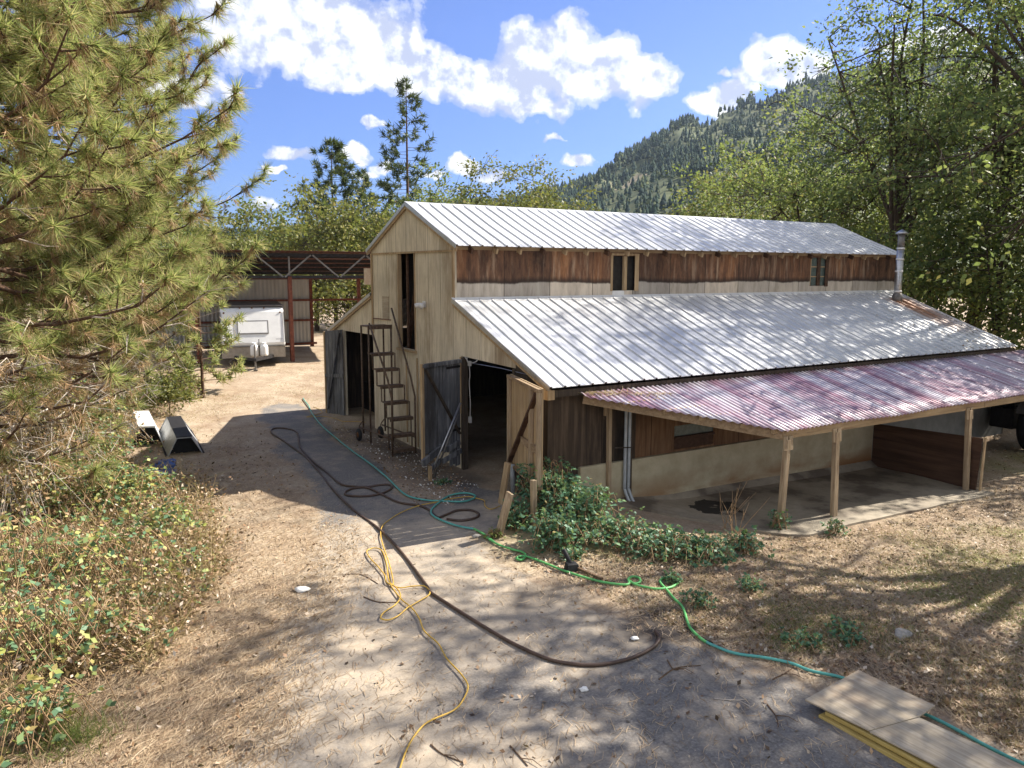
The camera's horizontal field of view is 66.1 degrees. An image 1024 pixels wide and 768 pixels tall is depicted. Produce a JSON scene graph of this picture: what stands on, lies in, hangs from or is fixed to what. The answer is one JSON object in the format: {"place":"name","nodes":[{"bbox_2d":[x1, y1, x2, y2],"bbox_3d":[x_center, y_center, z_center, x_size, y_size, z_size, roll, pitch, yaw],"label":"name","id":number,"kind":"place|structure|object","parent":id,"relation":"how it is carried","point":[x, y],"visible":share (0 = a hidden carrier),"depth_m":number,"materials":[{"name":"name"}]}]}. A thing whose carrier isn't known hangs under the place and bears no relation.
{"place":"outdoors","nodes":[
{"label":"outdoors","id":0,"kind":"place"},
{"bbox_2d":[0,288,1023,767],"bbox_3d":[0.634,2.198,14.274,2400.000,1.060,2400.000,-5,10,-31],"label":"ground","id":1,"kind":"structure","parent":0,"point":[488,438],"depth_m":14.33,"materials":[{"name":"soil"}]},
{"bbox_2d":[0,453,106,546],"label":"dry shrub","id":2,"kind":"object","parent":1,"relation":"on","point":[15,484],"visible":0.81,"depth_m":11.96,"materials":[{"name":"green plant"}]},
{"bbox_2d":[0,390,106,476],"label":"dry shrub","id":3,"kind":"object","parent":1,"relation":"on","point":[49,433],"visible":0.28,"depth_m":15.48,"materials":[{"name":"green plant"}]},
{"bbox_2d":[0,497,111,607],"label":"bramble bush","id":4,"kind":"object","parent":1,"relation":"on","point":[45,538],"visible":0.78,"depth_m":9.92,"materials":[{"name":"green plant"}]},
{"bbox_2d":[0,663,120,767],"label":"bramble bush","id":5,"kind":"object","parent":1,"relation":"on","point":[45,705],"visible":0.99,"depth_m":6.91,"materials":[{"name":"green plant"}]},
{"bbox_2d":[0,565,126,692],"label":"bramble bush","id":6,"kind":"object","parent":1,"relation":"on","point":[10,636],"visible":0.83,"depth_m":8.04,"materials":[{"name":"green plant"}]},
{"bbox_2d":[0,444,133,537],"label":"bramble bush","id":7,"kind":"object","parent":1,"relation":"on","point":[53,495],"visible":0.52,"depth_m":12.81,"materials":[{"name":"green plant"}]},
{"bbox_2d":[1,696,146,767],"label":"grass tuft","id":8,"kind":"object","parent":1,"relation":"on","point":[71,731],"visible":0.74,"depth_m":7.06,"materials":[{"name":"plant"}]},
{"bbox_2d":[0,379,162,469],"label":"bramble bush","id":9,"kind":"object","parent":1,"relation":"on","point":[97,417],"visible":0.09,"depth_m":17.15,"materials":[{"name":"green plant"}]},
{"bbox_2d":[0,578,177,680],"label":"bramble bush","id":10,"kind":"object","parent":1,"relation":"on","point":[101,621],"visible":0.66,"depth_m":8.50,"materials":[{"name":"green plant"}]},
{"bbox_2d":[0,516,190,606],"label":"bramble bush","id":11,"kind":"object","parent":1,"relation":"on","point":[105,555],"visible":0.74,"depth_m":10.33,"materials":[{"name":"green plant"}]},
{"bbox_2d":[53,423,165,467],"bbox_3d":[-9.351,1.344,17.567,2.870,0.857,2.535,1,8,8],"label":"bramble bush","id":12,"kind":"object","parent":1,"relation":"on","point":[111,441],"visible":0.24,"depth_m":17.51,"materials":[{"name":"green plant"}]},
{"bbox_2d":[62,404,164,450],"bbox_3d":[-9.564,1.019,18.511,2.118,1.284,2.300,2,8,13],"label":"dry shrub","id":13,"kind":"object","parent":1,"relation":"on","point":[112,424],"visible":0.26,"depth_m":18.64,"materials":[{"name":"brown plant"}]},
{"bbox_2d":[44,454,191,536],"bbox_3d":[-6.847,1.805,13.498,2.411,1.109,2.376,-5,10,-31],"label":"bramble bush","id":14,"kind":"object","parent":1,"relation":"on","point":[116,484],"visible":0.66,"depth_m":13.52,"materials":[{"name":"green plant"}]},
{"bbox_2d":[0,379,248,713],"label":"dry brush","id":15,"kind":"object","parent":1,"relation":"on","point":[204,563],"visible":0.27,"depth_m":10.23,"materials":[{"name":"brown plant"}]},
{"bbox_2d":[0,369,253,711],"bbox_3d":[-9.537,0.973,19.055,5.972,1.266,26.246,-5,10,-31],"label":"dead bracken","id":16,"kind":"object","parent":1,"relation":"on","point":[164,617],"visible":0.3,"depth_m":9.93,"materials":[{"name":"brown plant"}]},
{"bbox_2d":[71,168,197,302],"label":"oak tree","id":17,"kind":"object","parent":1,"relation":"on","point":[165,245],"visible":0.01,"depth_m":49.19,"materials":[{"name":"green plant"}]},
{"bbox_2d":[0,0,272,507],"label":"pine tree","id":18,"kind":"object","parent":1,"relation":"on","point":[42,46],"visible":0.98,"depth_m":11.81,"materials":[{"name":"green plant"}]},
{"bbox_2d":[0,0,277,439],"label":"pine tree","id":19,"kind":"object","parent":1,"relation":"on","point":[172,100],"visible":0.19,"depth_m":18.16,"materials":[{"name":"green plant"}]},
{"bbox_2d":[126,411,162,447],"bbox_3d":[-9.388,1.134,20.027,0.859,0.559,2.372,-4,9,-28],"label":"overturned trough","id":20,"kind":"object","parent":1,"relation":"on","point":[150,427],"visible":0.56,"depth_m":19.34,"materials":[{"name":"white plastic"}]},
{"bbox_2d":[100,464,188,502],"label":"bramble bush","id":21,"kind":"object","parent":1,"relation":"on","point":[161,478],"visible":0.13,"depth_m":14.81,"materials":[{"name":"green plant"}]},
{"bbox_2d":[106,352,189,402],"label":"dry shrub","id":22,"kind":"object","parent":1,"relation":"on","point":[143,373],"visible":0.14,"depth_m":24.34,"materials":[{"name":"brown plant"}]},
{"bbox_2d":[83,565,220,627],"bbox_3d":[-4.536,2.651,9.841,1.653,0.523,1.308,-2,9,-16],"label":"bramble bush","id":23,"kind":"object","parent":1,"relation":"on","point":[160,585],"visible":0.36,"depth_m":9.85,"materials":[{"name":"green plant"}]},
{"bbox_2d":[78,494,230,556],"bbox_3d":[-5.717,2.197,12.725,1.651,0.651,2.323,0,8,1],"label":"bramble bush","id":24,"kind":"object","parent":1,"relation":"on","point":[176,506],"visible":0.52,"depth_m":12.46,"materials":[{"name":"green plant"}]},
{"bbox_2d":[140,458,179,472],"bbox_3d":[-7.457,1.773,16.644,0.501,0.274,0.803,6,10,34],"label":"blue tarp","id":25,"kind":"object","parent":1,"relation":"on","point":[168,462],"visible":0.3,"depth_m":16.68,"materials":[{"name":"plastic"}]},
{"bbox_2d":[124,367,205,414],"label":"green shrub","id":26,"kind":"object","parent":1,"relation":"on","point":[170,394],"visible":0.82,"depth_m":22.99,"materials":[{"name":"green plant"}]},
{"bbox_2d":[147,506,207,526],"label":"bramble shoot","id":27,"kind":"object","parent":1,"relation":"on","point":[179,517],"visible":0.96,"depth_m":11.03,"materials":[{"name":"green plant"}]},
{"bbox_2d":[159,416,204,456],"bbox_3d":[-8.248,1.258,19.493,0.860,0.465,2.843,-4,9,-27],"label":"overturned trough","id":28,"kind":"object","parent":1,"relation":"on","point":[177,434],"visible":0.89,"depth_m":18.68,"materials":[{"name":"grey plastic"}]},
{"bbox_2d":[140,543,232,583],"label":"bramble bush","id":29,"kind":"object","parent":1,"relation":"on","point":[179,551],"visible":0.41,"depth_m":11.01,"materials":[{"name":"green plant"}]},
{"bbox_2d":[135,255,248,397],"bbox_3d":[-10.238,-1.956,25.391,2.905,5.032,3.788,6,10,36],"label":"pine tree","id":30,"kind":"object","parent":1,"relation":"on","point":[219,329],"visible":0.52,"depth_m":25.24,"materials":[{"name":"green plant"}]},
{"bbox_2d":[156,193,259,274],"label":"oak tree","id":31,"kind":"object","parent":1,"relation":"on","point":[190,231],"visible":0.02,"depth_m":53.60,"materials":[{"name":"green plant"}]},
{"bbox_2d":[97,249,371,365],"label":"pole shed","id":32,"kind":"structure","parent":1,"relation":"on","point":[292,295],"depth_m":36.28,"materials":[{"name":"metal"}]},
{"bbox_2d":[164,194,307,274],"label":"oak tree","id":33,"kind":"object","parent":1,"relation":"on","point":[238,243],"visible":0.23,"depth_m":50.30,"materials":[{"name":"green plant"}]},
{"bbox_2d":[220,301,285,370],"bbox_3d":[-10.752,-2.108,32.498,2.410,2.380,6.588,-3,9,-20],"label":"travel trailer","id":34,"kind":"object","parent":1,"relation":"on","point":[262,331],"visible":0.88,"depth_m":30.76,"materials":[{"name":"white paint"}]},
{"bbox_2d":[226,195,336,291],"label":"oak tree","id":35,"kind":"object","parent":1,"relation":"on","point":[275,220],"visible":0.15,"depth_m":52.53,"materials":[{"name":"green plant"}]},
{"bbox_2d":[229,171,393,330],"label":"oak tree","id":36,"kind":"object","parent":1,"relation":"on","point":[295,234],"visible":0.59,"depth_m":46.86,"materials":[{"name":"green plant"}]},
{"bbox_2d":[277,135,388,321],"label":"pine tree","id":37,"kind":"object","parent":1,"relation":"on","point":[341,171],"visible":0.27,"depth_m":58.67,"materials":[{"name":"green plant"}]},
{"bbox_2d":[279,190,398,312],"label":"oak tree","id":38,"kind":"object","parent":1,"relation":"on","point":[382,218],"visible":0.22,"depth_m":48.73,"materials":[{"name":"green plant"}]},
{"bbox_2d":[307,238,370,326],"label":"oak tree","id":39,"kind":"object","parent":1,"relation":"on","point":[323,311],"visible":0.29,"depth_m":47.06,"materials":[{"name":"green plant"}]},
{"bbox_2d":[354,167,383,243],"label":"pine tree","id":40,"kind":"object","parent":1,"relation":"on","point":[367,184],"visible":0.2,"depth_m":68.88,"materials":[{"name":"green plant"}]},
{"bbox_2d":[372,74,437,224],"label":"pine tree","id":41,"kind":"object","parent":1,"relation":"on","point":[386,185],"visible":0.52,"depth_m":63.02,"materials":[{"name":"green plant"}]},
{"bbox_2d":[383,185,447,212],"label":"oak tree","id":42,"kind":"object","parent":1,"relation":"on","point":[407,199],"visible":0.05,"depth_m":60.23,"materials":[{"name":"green plant"}]},
{"bbox_2d":[413,161,485,204],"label":"oak tree","id":43,"kind":"object","parent":1,"relation":"on","point":[437,200],"visible":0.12,"depth_m":53.69,"materials":[{"name":"green plant"}]},
{"bbox_2d":[437,150,548,207],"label":"oak tree","id":44,"kind":"object","parent":1,"relation":"on","point":[481,192],"visible":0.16,"depth_m":56.26,"materials":[{"name":"green plant"}]},
{"bbox_2d":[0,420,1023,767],"bbox_3d":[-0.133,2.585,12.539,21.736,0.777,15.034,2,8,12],"label":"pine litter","id":45,"kind":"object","parent":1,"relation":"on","point":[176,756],"visible":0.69,"depth_m":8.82,"materials":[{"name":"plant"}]},
{"bbox_2d":[530,479,536,525],"bbox_3d":[0.360,2.049,13.014,0.100,0.948,0.094,-5,10,-31],"label":"short post","id":46,"kind":"object","parent":1,"relation":"on","point":[533,495],"visible":0.56,"depth_m":12.96,"materials":[{"name":"brown wood"}]},
{"bbox_2d":[494,153,576,209],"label":"oak tree","id":47,"kind":"object","parent":1,"relation":"on","point":[548,189],"visible":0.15,"depth_m":57.69,"materials":[{"name":"green plant"}]},
{"bbox_2d":[518,176,602,210],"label":"oak tree","id":48,"kind":"object","parent":1,"relation":"on","point":[578,207],"visible":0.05,"depth_m":61.42,"materials":[{"name":"green plant"}]},
{"bbox_2d":[513,502,610,556],"bbox_3d":[0.799,2.256,12.233,1.555,0.713,1.316,-5,10,-31],"label":"bramble bush","id":49,"kind":"object","parent":1,"relation":"on","point":[558,530],"visible":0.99,"depth_m":12.07,"materials":[{"name":"green plant"}]},
{"bbox_2d":[528,475,628,542],"bbox_3d":[1.034,2.015,12.846,1.751,0.915,1.525,5,9,28],"label":"bramble bush","id":50,"kind":"object","parent":1,"relation":"on","point":[581,496],"visible":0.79,"depth_m":12.88,"materials":[{"name":"green plant"}]},
{"bbox_2d":[581,506,670,552],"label":"bramble bush","id":51,"kind":"object","parent":1,"relation":"on","point":[619,534],"visible":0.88,"depth_m":12.19,"materials":[{"name":"green plant"}]},
{"bbox_2d":[620,521,712,566],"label":"bramble bush","id":52,"kind":"object","parent":1,"relation":"on","point":[651,541],"visible":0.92,"depth_m":11.82,"materials":[{"name":"green plant"}]},
{"bbox_2d":[661,566,683,584],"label":"weed","id":53,"kind":"object","parent":1,"relation":"on","point":[672,576],"visible":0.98,"depth_m":10.80,"materials":[{"name":"green plant"}]},
{"bbox_2d":[323,201,1023,525],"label":"barn","id":54,"kind":"structure","parent":1,"relation":"on","point":[790,346],"depth_m":17.82,"materials":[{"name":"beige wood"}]},
{"bbox_2d":[323,330,344,415],"bbox_3d":[-5.280,-0.352,23.253,0.821,2.549,0.132,7,11,39],"label":"door","id":55,"kind":"structure","parent":54,"relation":"in","point":[332,340],"depth_m":23.26,"materials":[{"name":"wood"}]},
{"bbox_2d":[420,359,461,480],"bbox_3d":[-1.453,0.747,16.308,0.170,2.420,1.320,6,10,37],"label":"door","id":56,"kind":"structure","parent":54,"relation":"in","point":[439,381],"depth_m":16.26,"materials":[{"name":"grey wood"}]},
{"bbox_2d":[506,374,543,489],"bbox_3d":[0.203,0.800,14.046,0.120,1.730,1.972,-2,9,-16],"label":"door","id":57,"kind":"structure","parent":54,"relation":"in","point":[524,398],"depth_m":13.96,"materials":[{"name":"brown wood"}]},
{"bbox_2d":[610,253,638,294],"bbox_3d":[2.710,-2.658,19.146,0.860,1.025,0.150,-5,10,-31],"label":"window","id":58,"kind":"structure","parent":54,"relation":"in","point":[621,266],"depth_m":19.14,"materials":[{"name":"beige wood"}]},
{"bbox_2d":[582,389,673,398],"bbox_3d":[2.099,0.182,14.415,2.053,0.234,0.615,-2,9,-18],"label":"roof straw","id":59,"kind":"object","parent":54,"relation":"on","point":[628,393],"visible":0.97,"depth_m":14.41,"materials":[{"name":"brown plant"}]},
{"bbox_2d":[674,424,714,448],"bbox_3d":[3.707,1.038,16.006,1.100,0.480,0.080,-5,10,-31],"label":"window","id":60,"kind":"structure","parent":54,"relation":"in","point":[685,441],"depth_m":15.99,"materials":[{"name":"glass"}]},
{"bbox_2d":[809,257,828,285],"bbox_3d":[8.909,-3.254,22.829,0.790,0.840,0.054,-5,10,-31],"label":"window","id":61,"kind":"structure","parent":54,"relation":"in","point":[819,269],"depth_m":22.82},
{"bbox_2d":[679,587,717,608],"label":"weed","id":62,"kind":"object","parent":1,"relation":"on","point":[701,598],"visible":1,"depth_m":10.03,"materials":[{"name":"green plant"}]},
{"bbox_2d":[659,170,748,218],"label":"oak tree","id":63,"kind":"object","parent":1,"relation":"on","point":[699,180],"visible":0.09,"depth_m":50.78,"materials":[{"name":"green plant"}]},
{"bbox_2d":[666,527,746,569],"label":"bramble bush","id":64,"kind":"object","parent":1,"relation":"on","point":[712,545],"visible":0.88,"depth_m":11.74,"materials":[{"name":"green plant"}]},
{"bbox_2d":[707,525,775,559],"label":"bramble bush","id":65,"kind":"object","parent":1,"relation":"on","point":[742,542],"visible":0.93,"depth_m":12.18,"materials":[{"name":"green plant"}]},
{"bbox_2d":[719,480,769,533],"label":"dry stalks","id":66,"kind":"object","parent":1,"relation":"on","point":[735,510],"visible":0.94,"depth_m":13.60,"materials":[{"name":"brown plant"}]},
{"bbox_2d":[734,572,766,592],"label":"weed","id":67,"kind":"object","parent":1,"relation":"on","point":[748,583],"visible":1,"depth_m":10.59,"materials":[{"name":"green plant"}]},
{"bbox_2d":[665,142,836,221],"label":"oak tree","id":68,"kind":"object","parent":1,"relation":"on","point":[734,187],"visible":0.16,"depth_m":46.57,"materials":[{"name":"green plant"}]},
{"bbox_2d":[594,458,994,536],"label":"concrete slab","id":69,"kind":"structure","parent":1,"relation":"on","point":[869,491],"depth_m":15.84,"materials":[{"name":"concrete"}]},
{"bbox_2d":[765,509,791,529],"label":"weed","id":70,"kind":"object","parent":69,"relation":"on","point":[776,519],"visible":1,"depth_m":14.00,"materials":[{"name":"green plant"}]},
{"bbox_2d":[780,625,832,653],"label":"weed","id":71,"kind":"object","parent":1,"relation":"on","point":[804,635],"visible":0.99,"depth_m":9.05,"materials":[{"name":"green plant"}]},
{"bbox_2d":[681,90,964,302],"bbox_3d":[14.940,-7.905,38.419,12.079,13.290,11.439,-3,9,-20],"label":"oak tree","id":72,"kind":"object","parent":1,"relation":"on","point":[777,201],"visible":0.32,"depth_m":37.78,"materials":[{"name":"green plant"}]},
{"bbox_2d":[820,518,850,537],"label":"weed","id":73,"kind":"object","parent":1,"relation":"on","point":[831,522],"visible":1,"depth_m":13.82,"materials":[{"name":"green plant"}]},
{"bbox_2d":[824,614,872,647],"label":"weed","id":74,"kind":"object","parent":1,"relation":"on","point":[847,633],"visible":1,"depth_m":9.23,"materials":[{"name":"green plant"}]},
{"bbox_2d":[774,167,970,308],"bbox_3d":[17.141,-5.716,37.298,9.130,9.336,10.427,-1,8,-10],"label":"oak tree","id":75,"kind":"object","parent":1,"relation":"on","point":[847,226],"visible":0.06,"depth_m":36.81,"materials":[{"name":"green plant"}]},
{"bbox_2d":[737,0,1023,248],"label":"oak tree","id":76,"kind":"object","parent":1,"relation":"on","point":[894,204],"visible":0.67,"depth_m":31.63,"materials":[{"name":"green plant"}]},
{"bbox_2d":[751,520,1023,712],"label":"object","id":77,"kind":"structure","parent":1,"relation":"on","point":[950,555],"depth_m":10.81,"materials":[{"name":"plant"}]},
{"bbox_2d":[895,628,912,639],"bbox_3d":[4.602,2.943,9.305,0.297,0.082,0.213,-5,10,-31],"label":"grey rock","id":78,"kind":"object","parent":1,"relation":"on","point":[902,632],"visible":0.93,"depth_m":9.25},
{"bbox_2d":[807,0,1023,243],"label":"oak tree","id":79,"kind":"object","parent":1,"relation":"on","point":[983,103],"visible":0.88,"depth_m":25.74,"materials":[{"name":"green plant"}]},
{"bbox_2d":[838,157,1023,344],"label":"oak tree","id":80,"kind":"object","parent":1,"relation":"on","point":[908,242],"visible":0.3,"depth_m":29.09,"materials":[{"name":"green plant"}]},
{"bbox_2d":[848,0,1023,326],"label":"oak tree","id":81,"kind":"object","parent":1,"relation":"on","point":[995,78],"visible":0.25,"depth_m":30.41,"materials":[{"name":"green plant"}]},
{"bbox_2d":[880,0,1023,295],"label":"oak tree","id":82,"kind":"object","parent":1,"relation":"on","point":[985,158],"visible":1,"depth_m":16.14,"materials":[{"name":"green plant"}]},
{"bbox_2d":[902,163,1023,349],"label":"oak tree","id":83,"kind":"object","parent":1,"relation":"on","point":[999,314],"visible":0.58,"depth_m":27.91,"materials":[{"name":"green plant"}]},
{"bbox_2d":[911,115,1023,349],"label":"oak tree","id":84,"kind":"object","parent":1,"relation":"on","point":[1006,300],"visible":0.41,"depth_m":27.63,"materials":[{"name":"green plant"}]},
{"bbox_2d":[989,401,1023,448],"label":"old tractor","id":85,"kind":"object","parent":1,"relation":"on","point":[1009,416],"visible":0.41,"depth_m":21.07,"materials":[{"name":"black metal"}]},
{"bbox_2d":[0,55,1023,292],"bbox_3d":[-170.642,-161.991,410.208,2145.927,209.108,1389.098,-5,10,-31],"label":"hill","id":86,"kind":"structure","parent":0,"point":[677,133],"depth_m":514.66,"materials":[{"name":"plant"}]},
{"bbox_2d":[2,46,1023,250],"bbox_3d":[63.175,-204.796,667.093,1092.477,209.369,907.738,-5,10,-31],"label":"hill forest","id":87,"kind":"object","parent":86,"relation":"on","point":[677,155],"visible":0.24,"depth_m":508.67,"materials":[{"name":"plant"}]},
{"bbox_2d":[0,0,1023,230],"label":"sky","id":88,"kind":"structure","parent":0,"point":[577,83],"materials":[{"name":"blue"}]},
{"bbox_2d":[74,393,1023,767],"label":"driveway","id":89,"kind":"structure","parent":0,"point":[416,535],"depth_m":8.81,"materials":[{"name":"dirt"}]},
{"bbox_2d":[356,308,416,456],"bbox_3d":[-3.098,-0.138,18.962,0.697,3.363,2.227,-5,10,-31],"label":"rolling ladder","id":90,"kind":"object","parent":89,"relation":"on","point":[392,419],"visible":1,"depth_m":18.78,"materials":[{"name":"metal"}]},
{"bbox_2d":[303,398,475,529],"bbox_3d":[-3.692,1.437,19.462,1.213,0.103,14.442,-4,9,-27],"label":"teal hose","id":91,"kind":"object","parent":89,"relation":"on","point":[435,505],"visible":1,"depth_m":14.91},
{"bbox_2d":[366,496,499,767],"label":"yellow cord","id":92,"kind":"object","parent":89,"relation":"on","point":[432,719],"visible":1,"depth_m":9.99,"materials":[{"name":"rubber"}]},
{"bbox_2d":[428,403,460,479],"bbox_3d":[-1.393,1.188,16.263,0.848,1.560,0.043,-6,10,-37],"label":"prop pole","id":93,"kind":"object","parent":89,"relation":"on","point":[447,434],"visible":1,"depth_m":16.27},
{"bbox_2d":[270,427,660,666],"bbox_3d":[-2.318,2.099,15.051,2.053,0.093,14.754,-4,9,-27],"label":"brown hose","id":94,"kind":"object","parent":89,"relation":"on","point":[477,622],"visible":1,"depth_m":12.20,"materials":[{"name":"rubber"}]},
{"bbox_2d":[498,462,510,504],"bbox_3d":[-0.139,1.831,14.480,0.157,0.800,0.226,-5,10,-31],"label":"leaning plank","id":95,"kind":"object","parent":89,"relation":"on","point":[505,479],"visible":0.89,"depth_m":14.44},
{"bbox_2d":[497,491,513,537],"bbox_3d":[-0.127,2.104,12.634,0.308,0.765,0.151,0,8,1],"label":"leaning plank","id":96,"kind":"object","parent":89,"relation":"on","point":[504,513],"visible":0.83,"depth_m":12.60,"materials":[{"name":"brown wood"}]},
{"bbox_2d":[497,497,539,532],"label":"bramble bush","id":97,"kind":"object","parent":89,"relation":"on","point":[515,511],"visible":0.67,"depth_m":12.97,"materials":[{"name":"green plant"}]},
{"bbox_2d":[503,456,591,523],"bbox_3d":[0.601,1.818,13.713,1.556,1.076,1.419,0,8,-1],"label":"bramble bush","id":98,"kind":"object","parent":89,"relation":"on","point":[548,477],"visible":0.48,"depth_m":13.49,"materials":[{"name":"green plant"}]},
{"bbox_2d":[558,544,587,560],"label":"weed","id":99,"kind":"object","parent":89,"relation":"on","point":[572,553],"visible":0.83,"depth_m":11.67,"materials":[{"name":"green plant"}]},
{"bbox_2d":[562,549,602,580],"bbox_3d":[0.955,2.560,11.122,0.241,0.288,0.740,-6,10,-36],"label":"dropped tool","id":100,"kind":"object","parent":89,"relation":"on","point":[570,565],"visible":0.99,"depth_m":11.22,"materials":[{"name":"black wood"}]},
{"bbox_2d":[473,528,706,642],"bbox_3d":[1.173,2.640,11.340,1.263,0.083,4.939,-6,10,-38],"label":"green hose","id":101,"kind":"object","parent":89,"relation":"on","point":[663,587],"visible":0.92,"depth_m":10.79,"materials":[{"name":"rubber"}]},
{"bbox_2d":[706,641,1023,765],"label":"teal hose","id":102,"kind":"object","parent":89,"relation":"on","point":[985,745],"visible":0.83,"depth_m":8.30,"materials":[{"name":"rubber"}]},
{"bbox_2d":[819,712,921,767],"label":"timber plank","id":103,"kind":"object","parent":89,"relation":"on","point":[901,760],"visible":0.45,"depth_m":7.10,"materials":[{"name":"wood"}]},
{"bbox_2d":[825,711,936,767],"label":"timber plank","id":104,"kind":"object","parent":103,"relation":"on","point":[895,749],"visible":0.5,"depth_m":7.04,"materials":[{"name":"wood"}]},
{"bbox_2d":[805,670,934,731],"bbox_3d":[3.446,3.085,7.638,0.984,0.018,0.840,-5,10,-31],"label":"plywood sheet","id":105,"kind":"object","parent":104,"relation":"on","point":[865,701],"visible":1,"depth_m":7.61,"materials":[{"name":"wood"}]},
{"bbox_2d":[870,717,1023,767],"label":"plywood sheet","id":106,"kind":"object","parent":104,"relation":"on","point":[930,743],"visible":1,"depth_m":6.91,"materials":[{"name":"wood"}]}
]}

